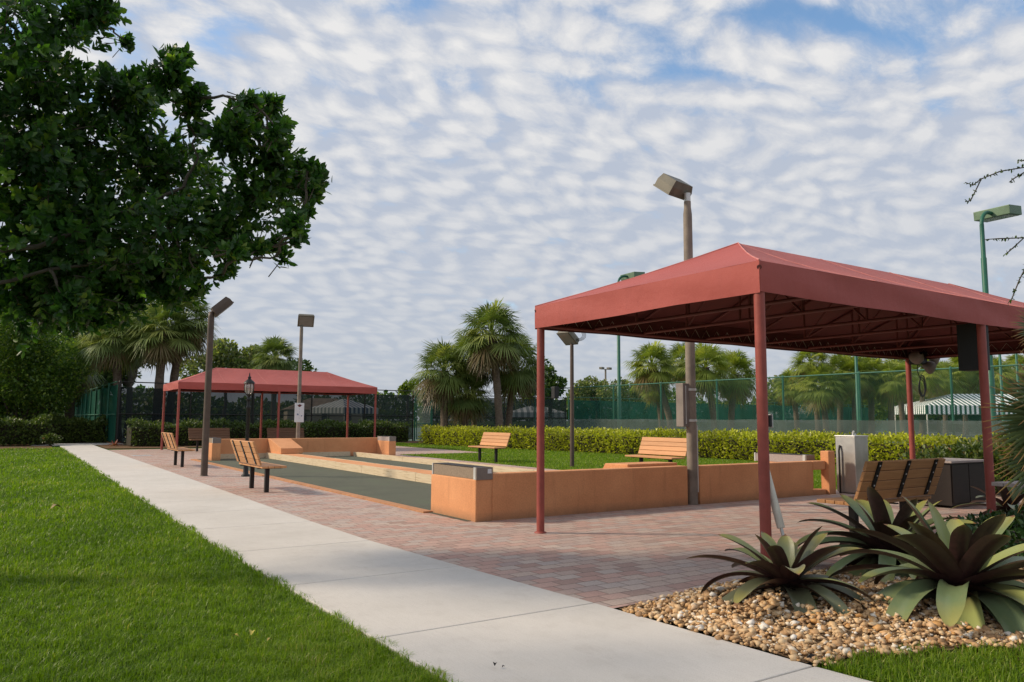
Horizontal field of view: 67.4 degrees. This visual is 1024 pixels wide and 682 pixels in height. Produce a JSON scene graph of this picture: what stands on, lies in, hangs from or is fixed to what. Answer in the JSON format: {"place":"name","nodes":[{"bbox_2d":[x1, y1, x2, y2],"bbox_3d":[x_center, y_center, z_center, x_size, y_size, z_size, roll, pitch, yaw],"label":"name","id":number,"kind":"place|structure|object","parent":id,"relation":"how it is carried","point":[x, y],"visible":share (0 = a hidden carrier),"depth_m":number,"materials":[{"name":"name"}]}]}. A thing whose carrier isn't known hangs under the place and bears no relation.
{"place":"outdoors","nodes":[
{"label":"outdoors","id":0,"kind":"place"},
{"bbox_2d":[0,441,422,448],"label":"mulch bed","id":1,"kind":"object","parent":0,"point":[103,446],"visible":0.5,"depth_m":35.99,"materials":[{"name":"brown soil"}]},
{"bbox_2d":[0,413,53,445],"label":"hedge","id":2,"kind":"object","parent":1,"relation":"on","point":[14,431],"visible":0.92,"depth_m":36.22,"materials":[{"name":"green plant"}]},
{"bbox_2d":[39,432,62,446],"bbox_3d":[-21.594,4.633,35.995,0.970,0.685,0.991,4,-7,-33],"label":"shrub","id":3,"kind":"object","parent":1,"relation":"on","point":[51,438],"visible":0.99,"depth_m":35.84,"materials":[{"name":"green plant"}]},
{"bbox_2d":[47,411,107,442],"bbox_3d":[-22.593,4.530,40.250,3.426,1.701,2.104,4,-7,-33],"label":"hedge","id":4,"kind":"object","parent":1,"relation":"on","point":[75,429],"visible":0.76,"depth_m":39.66,"materials":[{"name":"green plant"}]},
{"bbox_2d":[73,308,148,442],"bbox_3d":[-21.050,1.727,40.628,4.221,7.461,4.314,4,-7,-33],"label":"fan palm","id":5,"kind":"object","parent":1,"relation":"on","point":[113,355],"visible":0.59,"depth_m":39.99,"materials":[{"name":"green plant"}]},
{"bbox_2d":[120,302,214,388],"bbox_3d":[-18.380,1.462,40.454,4.782,7.981,4.803,4,-7,-33],"label":"fan palm","id":6,"kind":"object","parent":1,"relation":"on","point":[157,352],"visible":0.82,"depth_m":39.77,"materials":[{"name":"green plant"}]},
{"bbox_2d":[145,288,223,382],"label":"fan palm","id":7,"kind":"object","parent":1,"relation":"on","point":[198,314],"visible":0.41,"depth_m":41.22,"materials":[{"name":"green plant"}]},
{"bbox_2d":[116,381,413,444],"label":"fence","id":8,"kind":"object","parent":1,"relation":"on","point":[146,404],"visible":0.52,"depth_m":42.13,"materials":[{"name":"metal"}]},
{"bbox_2d":[414,391,432,440],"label":"fence gate","id":9,"kind":"structure","parent":8,"relation":"attached to","point":[421,417],"depth_m":48.64,"materials":[{"name":"green metal"}]},
{"bbox_2d":[123,416,412,445],"bbox_3d":[-12.292,4.798,41.220,15.510,1.480,2.022,5,-8,-39],"label":"hedge","id":10,"kind":"object","parent":1,"relation":"on","point":[149,434],"visible":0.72,"depth_m":39.79,"materials":[{"name":"green plant"}]},
{"bbox_2d":[198,456,496,520],"bbox_3d":[-3.227,3.269,19.000,5.420,0.001,17.750,4,-7,-33],"label":"court surface","id":11,"kind":"object","parent":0,"point":[408,493],"visible":0.4,"depth_m":16.73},
{"bbox_2d":[220,451,349,458],"bbox_3d":[-7.802,3.930,26.429,4.700,0.170,0.036,4,-7,-33],"label":"backboard","id":12,"kind":"object","parent":11,"relation":"on","point":[261,455],"visible":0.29,"depth_m":26.98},
{"bbox_2d":[408,428,421,440],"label":"tennis court","id":13,"kind":"object","parent":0,"point":[413,436],"depth_m":56.82,"materials":[{"name":"grey"}]},
{"bbox_2d":[179,338,254,379],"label":"tree","id":14,"kind":"object","parent":13,"relation":"on","point":[229,355],"visible":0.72,"depth_m":74.71,"materials":[{"name":"green plant"}]},
{"bbox_2d":[240,344,271,368],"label":"tree","id":15,"kind":"object","parent":13,"relation":"on","point":[248,351],"visible":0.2,"depth_m":76.83,"materials":[{"name":"green plant"}]},
{"bbox_2d":[251,334,305,370],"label":"fan palm","id":16,"kind":"object","parent":13,"relation":"on","point":[274,345],"visible":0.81,"depth_m":61.85,"materials":[{"name":"green plant"}]},
{"bbox_2d":[397,378,418,394],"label":"tree","id":17,"kind":"object","parent":13,"relation":"on","point":[406,384],"visible":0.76,"depth_m":69.20,"materials":[{"name":"green plant"}]},
{"bbox_2d":[423,396,566,428],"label":"fence","id":18,"kind":"object","parent":13,"relation":"on","point":[523,415],"visible":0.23,"depth_m":56.07,"materials":[{"name":"metal"}]},
{"bbox_2d":[523,359,567,399],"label":"tree","id":19,"kind":"object","parent":13,"relation":"on","point":[552,379],"visible":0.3,"depth_m":61.56,"materials":[{"name":"green plant"}]},
{"bbox_2d":[567,375,616,400],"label":"tree","id":20,"kind":"object","parent":13,"relation":"on","point":[587,380],"visible":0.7,"depth_m":118.94,"materials":[{"name":"green plant"}]},
{"bbox_2d":[608,377,648,401],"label":"tree","id":21,"kind":"object","parent":13,"relation":"on","point":[623,390],"visible":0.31,"depth_m":117.97,"materials":[{"name":"green plant"}]},
{"bbox_2d":[568,396,867,419],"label":"fence","id":22,"kind":"object","parent":13,"relation":"on","point":[774,409],"visible":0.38,"depth_m":68.06,"materials":[{"name":"green metal"}]},
{"bbox_2d":[753,373,799,405],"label":"tree","id":23,"kind":"object","parent":13,"relation":"on","point":[772,383],"visible":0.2,"depth_m":83.99,"materials":[{"name":"green plant"}]},
{"bbox_2d":[843,397,904,419],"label":"tree","id":24,"kind":"object","parent":13,"relation":"on","point":[881,414],"visible":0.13,"depth_m":89.75,"materials":[{"name":"green plant"}]},
{"bbox_2d":[59,444,871,681],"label":"path","id":25,"kind":"structure","parent":0,"point":[465,624],"depth_m":5.34,"materials":[{"name":"concrete"}]},
{"bbox_2d":[0,421,1023,681],"bbox_3d":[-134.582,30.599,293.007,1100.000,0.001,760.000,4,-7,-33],"label":"ground","id":26,"kind":"structure","parent":0,"point":[272,589],"depth_m":5.38,"materials":[{"name":"green plant"}]},
{"bbox_2d":[0,312,99,421],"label":"tree","id":27,"kind":"object","parent":26,"relation":"on","point":[37,390],"visible":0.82,"depth_m":39.61,"materials":[{"name":"green plant"}]},
{"bbox_2d":[48,336,105,418],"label":"fan palm","id":28,"kind":"object","parent":26,"relation":"on","point":[71,409],"visible":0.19,"depth_m":43.48,"materials":[{"name":"green plant"}]},
{"bbox_2d":[74,381,117,442],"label":"fence","id":29,"kind":"object","parent":26,"relation":"on","point":[98,403],"visible":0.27,"depth_m":43.09,"materials":[{"name":"green fabric"}]},
{"bbox_2d":[63,291,157,391],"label":"tree","id":30,"kind":"object","parent":26,"relation":"on","point":[109,376],"visible":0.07,"depth_m":51.92,"materials":[{"name":"green plant"}]},
{"bbox_2d":[0,0,331,358],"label":"broadleaf tree","id":31,"kind":"object","parent":26,"relation":"on","point":[58,273],"visible":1,"depth_m":7.24,"materials":[{"name":"green plant"}]},
{"bbox_2d":[208,437,395,460],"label":"end wall","id":32,"kind":"structure","parent":26,"relation":"on","point":[374,445],"depth_m":26.97,"materials":[{"name":"paint"}]},
{"bbox_2d":[191,459,432,512],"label":"kerb","id":33,"kind":"structure","parent":26,"relation":"on","point":[412,508],"depth_m":13.79,"materials":[{"name":"paint"}]},
{"bbox_2d":[266,452,431,483],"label":"kerb","id":34,"kind":"structure","parent":26,"relation":"on","point":[409,474],"depth_m":19.41,"materials":[{"name":"paint"}]},
{"bbox_2d":[353,452,546,471],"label":"kerb","id":35,"kind":"structure","parent":26,"relation":"on","point":[427,461],"depth_m":22.99,"materials":[{"name":"paint"}]},
{"bbox_2d":[18,384,895,420],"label":"wood","id":36,"kind":"object","parent":26,"relation":"on","point":[420,404],"visible":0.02,"depth_m":156.85,"materials":[{"name":"green plant"}]},
{"bbox_2d":[468,432,510,462],"bbox_3d":[-0.726,3.408,24.649,0.644,0.932,1.620,4,-7,-33],"label":"bench","id":37,"kind":"object","parent":26,"relation":"on","point":[491,440],"visible":0.98,"depth_m":24.64,"materials":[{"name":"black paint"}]},
{"bbox_2d":[431,462,687,521],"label":"end wall","id":38,"kind":"structure","parent":26,"relation":"on","point":[607,487],"depth_m":11.00,"materials":[{"name":"paint"}]},
{"bbox_2d":[432,462,492,479],"bbox_3d":[-0.711,1.815,10.743,0.254,0.164,1.274,4,-7,-33],"label":"score box","id":39,"kind":"object","parent":38,"relation":"on","point":[474,472],"visible":1,"depth_m":10.48,"materials":[{"name":"grey metal"}]},
{"bbox_2d":[556,331,578,466],"bbox_3d":[1.632,1.637,22.277,0.501,3.991,0.484,6,-8,-43],"label":"light pole","id":40,"kind":"object","parent":26,"relation":"on","point":[568,338],"visible":0.94,"depth_m":22.32,"materials":[{"name":"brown metal"}]},
{"bbox_2d":[625,437,686,461],"bbox_3d":[3.532,2.821,18.681,0.644,0.932,1.620,4,-7,-33],"label":"bench","id":41,"kind":"object","parent":26,"relation":"on","point":[669,447],"visible":0.9,"depth_m":18.74,"materials":[{"name":"brown wood"}]},
{"bbox_2d":[533,364,1023,444],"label":"fence","id":42,"kind":"object","parent":26,"relation":"on","point":[967,429],"visible":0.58,"depth_m":28.68,"materials":[{"name":"green metal"}]},
{"bbox_2d":[812,639,1023,681],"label":"verge grass","id":43,"kind":"structure","parent":26,"relation":"on","point":[942,666],"depth_m":4.17,"materials":[{"name":"green plant"}]},
{"bbox_2d":[0,0,1023,406],"label":"sky","id":44,"kind":"structure","parent":0,"point":[476,153],"materials":[{"name":"blue"}]},
{"bbox_2d":[110,446,1022,607],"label":"patio","id":45,"kind":"structure","parent":0,"point":[615,559],"depth_m":9.14,"materials":[{"name":"brick"}]},
{"bbox_2d":[161,432,194,466],"bbox_3d":[-9.347,3.026,21.435,0.644,0.932,1.620,4,-7,-33],"label":"bench","id":46,"kind":"object","parent":45,"relation":"on","point":[169,441],"visible":1,"depth_m":21.14,"materials":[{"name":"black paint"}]},
{"bbox_2d":[188,428,229,450],"bbox_3d":[-12.260,4.008,31.205,1.600,0.932,0.644,4,-7,-33],"label":"bench","id":47,"kind":"object","parent":45,"relation":"on","point":[194,434],"visible":0.73,"depth_m":31.36,"materials":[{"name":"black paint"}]},
{"bbox_2d":[200,297,233,475],"bbox_3d":[-6.979,1.052,18.148,0.579,4.221,0.444,3,-6,-25],"label":"light pole","id":48,"kind":"object","parent":45,"relation":"on","point":[221,306],"visible":0.95,"depth_m":18.00,"materials":[{"name":"brown metal"}]},
{"bbox_2d":[241,373,254,476],"bbox_3d":[-6.160,1.931,17.902,0.270,2.420,0.270,4,-7,-33],"label":"lamp post","id":49,"kind":"object","parent":45,"relation":"on","point":[249,380],"visible":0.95,"depth_m":17.89,"materials":[{"name":"black metal"}]},
{"bbox_2d":[230,439,286,492],"bbox_3d":[-4.795,2.332,14.410,0.644,0.932,1.620,4,-7,-33],"label":"bench","id":50,"kind":"object","parent":45,"relation":"on","point":[246,453],"visible":1,"depth_m":14.12,"materials":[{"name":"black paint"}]},
{"bbox_2d":[160,367,377,452],"bbox_3d":[-10.383,2.976,33.261,8.306,3.471,3.417,4,-7,-33],"label":"shade canopy","id":51,"kind":"object","parent":45,"relation":"on","point":[233,380],"visible":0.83,"depth_m":32.52,"materials":[{"name":"red fabric"}]},
{"bbox_2d":[267,428,303,437],"bbox_3d":[-9.700,4.218,33.123,1.600,0.932,0.644,4,-7,-33],"label":"bench","id":52,"kind":"object","parent":45,"relation":"on","point":[284,432],"visible":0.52,"depth_m":33.27,"materials":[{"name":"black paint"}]},
{"bbox_2d":[296,314,314,437],"bbox_3d":[-7.651,1.591,28.221,0.584,5.190,0.436,2,-6,-19],"label":"light pole","id":53,"kind":"object","parent":45,"relation":"on","point":[305,320],"visible":0.84,"depth_m":28.30,"materials":[{"name":"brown metal"}]},
{"bbox_2d":[294,403,303,421],"bbox_3d":[-7.768,2.614,28.056,0.345,0.700,0.022,4,-7,-33],"label":"sign","id":54,"kind":"object","parent":53,"relation":"attached to","point":[299,413],"visible":1,"depth_m":28.05,"materials":[{"name":"white"}]},
{"bbox_2d":[653,173,698,504],"bbox_3d":[2.737,-0.078,12.678,0.584,5.463,0.492,6,-8,-43],"label":"light pole","id":55,"kind":"object","parent":45,"relation":"on","point":[673,186],"visible":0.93,"depth_m":12.53,"materials":[{"name":"metal"}]},
{"bbox_2d":[676,383,688,426],"bbox_3d":[2.792,1.041,12.494,0.170,0.700,0.172,4,-7,-33],"label":"electrical panel","id":56,"kind":"object","parent":55,"relation":"attached to","point":[682,405],"visible":1,"depth_m":12.43,"materials":[{"name":"grey metal"}]},
{"bbox_2d":[698,460,825,503],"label":"end wall","id":57,"kind":"structure","parent":45,"relation":"on","point":[723,483],"depth_m":13.07,"materials":[{"name":"paint"}]},
{"bbox_2d":[754,453,814,461],"bbox_3d":[5.272,2.268,14.905,0.254,0.164,1.200,4,-7,-33],"label":"score box","id":58,"kind":"object","parent":57,"relation":"on","point":[779,457],"visible":0.59,"depth_m":14.72,"materials":[{"name":"grey wood"}]},
{"bbox_2d":[770,472,784,535],"bbox_3d":[2.241,1.498,6.454,0.314,1.047,0.500,-2,-6,21],"label":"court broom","id":59,"kind":"object","parent":45,"relation":"on","point":[778,517],"visible":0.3,"depth_m":6.51,"materials":[{"name":"silver metal"}]},
{"bbox_2d":[534,242,1023,559],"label":"shade canopy","id":60,"kind":"object","parent":45,"relation":"on","point":[760,300],"visible":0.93,"depth_m":8.99,"materials":[{"name":"red fabric"}]},
{"bbox_2d":[908,351,939,373],"bbox_3d":[7.294,0.369,13.616,0.772,0.441,0.320,4,-7,-33],"label":"floodlight","id":61,"kind":"object","parent":60,"relation":"attached to","point":[920,358],"visible":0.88,"depth_m":13.54,"materials":[{"name":"black paint"}]},
{"bbox_2d":[956,323,990,370],"bbox_3d":[5.384,0.023,8.934,0.210,0.640,0.290,4,-7,-33],"label":"loudspeaker","id":62,"kind":"object","parent":60,"relation":"attached to","point":[967,347],"visible":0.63,"depth_m":8.89,"materials":[{"name":"black plastic"}]},
{"bbox_2d":[820,451,835,494],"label":"pier","id":63,"kind":"structure","parent":45,"relation":"on","point":[828,481],"depth_m":14.25,"materials":[{"name":"paint"}]},
{"bbox_2d":[834,431,868,493],"bbox_3d":[6.426,2.288,14.537,0.500,1.175,0.424,4,-7,-33],"label":"drinking fountain","id":64,"kind":"object","parent":45,"relation":"on","point":[851,454],"visible":0.97,"depth_m":14.41,"materials":[{"name":"silver metal"}]},
{"bbox_2d":[817,458,945,532],"bbox_3d":[4.200,1.795,8.667,1.550,0.932,0.644,4,-7,-33],"label":"bench","id":65,"kind":"object","parent":45,"relation":"on","point":[891,481],"visible":0.83,"depth_m":8.47,"materials":[{"name":"brown wood"}]},
{"bbox_2d":[917,458,985,505],"bbox_3d":[7.117,2.279,12.504,1.130,0.695,0.680,4,-7,-33],"label":"storage cabinet","id":66,"kind":"object","parent":45,"relation":"on","point":[959,478],"visible":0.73,"depth_m":12.13,"materials":[{"name":"grey"}]},
{"bbox_2d":[897,436,1023,494],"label":"shrub","id":67,"kind":"object","parent":45,"relation":"on","point":[974,450],"visible":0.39,"depth_m":14.49,"materials":[{"name":"green plant"}]},
{"bbox_2d":[951,486,1023,516],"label":"bromeliad","id":68,"kind":"object","parent":45,"relation":"on","point":[1008,504],"visible":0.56,"depth_m":10.85,"materials":[{"name":"green plant"}]},
{"bbox_2d":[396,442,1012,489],"bbox_3d":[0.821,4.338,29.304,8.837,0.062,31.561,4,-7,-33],"label":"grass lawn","id":69,"kind":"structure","parent":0,"point":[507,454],"depth_m":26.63,"materials":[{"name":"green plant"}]},
{"bbox_2d":[432,444,1001,474],"bbox_3d":[9.329,3.978,25.061,6.300,0.001,44.000,4,-7,-33],"label":"hedge bed","id":70,"kind":"object","parent":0,"point":[656,455],"depth_m":29.43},
{"bbox_2d":[408,338,480,444],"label":"fan palm","id":71,"kind":"object","parent":70,"relation":"on","point":[436,384],"visible":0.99,"depth_m":40.98,"materials":[{"name":"green plant"}]},
{"bbox_2d":[436,369,493,426],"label":"fan palm","id":72,"kind":"object","parent":70,"relation":"on","point":[467,407],"visible":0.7,"depth_m":41.48,"materials":[{"name":"green plant"}]},
{"bbox_2d":[449,333,491,426],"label":"fan palm","id":73,"kind":"object","parent":70,"relation":"on","point":[484,374],"visible":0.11,"depth_m":43.38,"materials":[{"name":"green plant"}]},
{"bbox_2d":[448,297,534,427],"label":"fan palm","id":74,"kind":"object","parent":70,"relation":"on","point":[492,353],"visible":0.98,"depth_m":40.43,"materials":[{"name":"green plant"}]},
{"bbox_2d":[483,336,550,426],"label":"fan palm","id":75,"kind":"object","parent":70,"relation":"on","point":[522,381],"visible":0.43,"depth_m":42.83,"materials":[{"name":"green plant"}]},
{"bbox_2d":[417,423,1008,464],"bbox_3d":[7.264,3.670,27.731,3.026,1.197,37.031,5,-7,-37],"label":"hedge","id":76,"kind":"object","parent":70,"relation":"on","point":[723,445],"visible":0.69,"depth_m":27.95,"materials":[{"name":"green plant"}]},
{"bbox_2d":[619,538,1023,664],"bbox_3d":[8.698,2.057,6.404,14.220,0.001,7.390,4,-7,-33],"label":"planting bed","id":77,"kind":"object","parent":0,"point":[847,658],"visible":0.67,"depth_m":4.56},
{"bbox_2d":[963,159,1023,305],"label":"bougainvillea","id":78,"kind":"object","parent":77,"relation":"on","point":[973,194],"visible":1,"depth_m":5.60,"materials":[{"name":"green plant"}]},
{"bbox_2d":[982,307,1023,511],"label":"palmetto","id":79,"kind":"object","parent":77,"relation":"on","point":[1015,426],"visible":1,"depth_m":4.65,"materials":[{"name":"green plant"}]},
{"bbox_2d":[622,564,1023,666],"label":"gravel","id":80,"kind":"structure","parent":0,"point":[840,639],"depth_m":4.93,"materials":[{"name":"beige gravel"}]},
{"bbox_2d":[686,526,876,614],"bbox_3d":[1.956,1.792,5.502,1.225,0.944,1.356,-4,-7,33],"label":"bromeliad","id":81,"kind":"object","parent":80,"relation":"on","point":[787,566],"visible":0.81,"depth_m":5.43,"materials":[{"name":"green plant"}]},
{"bbox_2d":[796,485,1001,582],"bbox_3d":[3.398,1.940,6.820,1.725,1.352,1.810,-2,-6,20],"label":"bromeliad","id":82,"kind":"object","parent":80,"relation":"on","point":[874,512],"visible":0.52,"depth_m":6.67,"materials":[{"name":"green plant"}]},
{"bbox_2d":[828,496,1023,637],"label":"bromeliad","id":83,"kind":"object","parent":80,"relation":"on","point":[959,571],"visible":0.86,"depth_m":5.14,"materials":[{"name":"green plant"}]},
{"bbox_2d":[933,504,1023,562],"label":"ground cover","id":84,"kind":"object","parent":80,"relation":"on","point":[1014,529],"visible":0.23,"depth_m":7.57,"materials":[{"name":"green plant"}]},
{"label":"tennis court","id":85,"kind":"structure","parent":0,"visible":0},
{"bbox_2d":[617,272,644,418],"bbox_3d":[5.963,0.922,39.394,1.423,9.003,1.150,4,-7,-29],"label":"tennis lamp","id":86,"kind":"object","parent":85,"relation":"on","point":[627,276],"visible":0.56,"depth_m":39.01,"materials":[{"name":"metal"}]},
{"bbox_2d":[622,340,680,419],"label":"fan palm","id":87,"kind":"object","parent":85,"relation":"on","point":[644,355],"visible":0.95,"depth_m":54.35,"materials":[{"name":"green plant"}]},
{"bbox_2d":[638,370,675,419],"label":"fan palm","id":88,"kind":"object","parent":85,"relation":"on","point":[650,401],"visible":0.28,"depth_m":57.52,"materials":[{"name":"green plant"}]},
{"bbox_2d":[660,342,699,385],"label":"fan palm","id":89,"kind":"object","parent":85,"relation":"on","point":[677,351],"visible":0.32,"depth_m":59.47,"materials":[{"name":"green plant"}]},
{"bbox_2d":[672,343,738,419],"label":"fan palm","id":90,"kind":"object","parent":85,"relation":"on","point":[708,354],"visible":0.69,"depth_m":53.26,"materials":[{"name":"green plant"}]},
{"bbox_2d":[709,348,755,419],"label":"fan palm","id":91,"kind":"object","parent":85,"relation":"on","point":[741,363],"visible":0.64,"depth_m":55.28,"materials":[{"name":"green plant"}]},
{"bbox_2d":[772,367,810,419],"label":"fan palm","id":92,"kind":"object","parent":85,"relation":"on","point":[791,393],"visible":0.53,"depth_m":71.70,"materials":[{"name":"green plant"}]},
{"bbox_2d":[785,351,838,419],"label":"fan palm","id":93,"kind":"object","parent":85,"relation":"on","point":[799,364],"visible":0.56,"depth_m":62.66,"materials":[{"name":"green plant"}]},
{"bbox_2d":[791,363,849,419],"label":"fan palm","id":94,"kind":"object","parent":85,"relation":"on","point":[827,395],"visible":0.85,"depth_m":60.38,"materials":[{"name":"green plant"}]},
{"bbox_2d":[823,354,852,419],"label":"fan palm","id":95,"kind":"object","parent":85,"relation":"on","point":[835,358],"visible":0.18,"depth_m":63.76,"materials":[{"name":"green plant"}]},
{"bbox_2d":[829,355,878,419],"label":"fan palm","id":96,"kind":"object","parent":85,"relation":"on","point":[848,363],"visible":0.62,"depth_m":61.36,"materials":[{"name":"green plant"}]},
{"bbox_2d":[851,357,893,419],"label":"fan palm","id":97,"kind":"object","parent":85,"relation":"on","point":[876,361],"visible":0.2,"depth_m":62.59,"materials":[{"name":"green plant"}]},
{"bbox_2d":[867,360,918,419],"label":"fan palm","id":98,"kind":"object","parent":85,"relation":"on","point":[891,366],"visible":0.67,"depth_m":60.39,"materials":[{"name":"green plant"}]},
{"bbox_2d":[884,359,919,419],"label":"fan palm","id":99,"kind":"object","parent":85,"relation":"on","point":[901,413],"visible":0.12,"depth_m":65.76,"materials":[{"name":"green plant"}]},
{"bbox_2d":[911,359,949,419],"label":"fan palm","id":100,"kind":"object","parent":85,"relation":"on","point":[933,383],"visible":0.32,"depth_m":72.89,"materials":[{"name":"green plant"}]},
{"bbox_2d":[874,408,1007,420],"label":"fence","id":101,"kind":"object","parent":85,"relation":"on","point":[959,418],"visible":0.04,"depth_m":92.06,"materials":[{"name":"green metal"}]},
{"bbox_2d":[927,360,970,419],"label":"fan palm","id":102,"kind":"object","parent":85,"relation":"on","point":[957,390],"visible":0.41,"depth_m":79.11,"materials":[{"name":"green plant"}]},
{"bbox_2d":[894,394,1017,420],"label":"striped tent","id":103,"kind":"object","parent":85,"relation":"on","point":[938,404],"visible":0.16,"depth_m":70.83,"materials":[{"name":"white fabric"}]},
{"bbox_2d":[943,357,978,420],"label":"fan palm","id":104,"kind":"object","parent":85,"relation":"on","point":[955,360],"visible":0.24,"depth_m":80.67,"materials":[{"name":"green plant"}]},
{"bbox_2d":[973,204,1021,420],"bbox_3d":[15.700,-0.218,24.774,1.423,8.403,1.150,4,-7,-29],"label":"tennis lamp","id":105,"kind":"object","parent":85,"relation":"on","point":[997,213],"visible":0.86,"depth_m":24.74,"materials":[{"name":"metal"}]},
{"bbox_2d":[972,356,1022,393],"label":"fan palm","id":106,"kind":"object","parent":85,"relation":"on","point":[1005,370],"visible":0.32,"depth_m":78.80,"materials":[{"name":"green plant"}]},
{"bbox_2d":[997,354,1023,393],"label":"fan palm","id":107,"kind":"object","parent":85,"relation":"on","point":[1011,358],"visible":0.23,"depth_m":83.47,"materials":[{"name":"green plant"}]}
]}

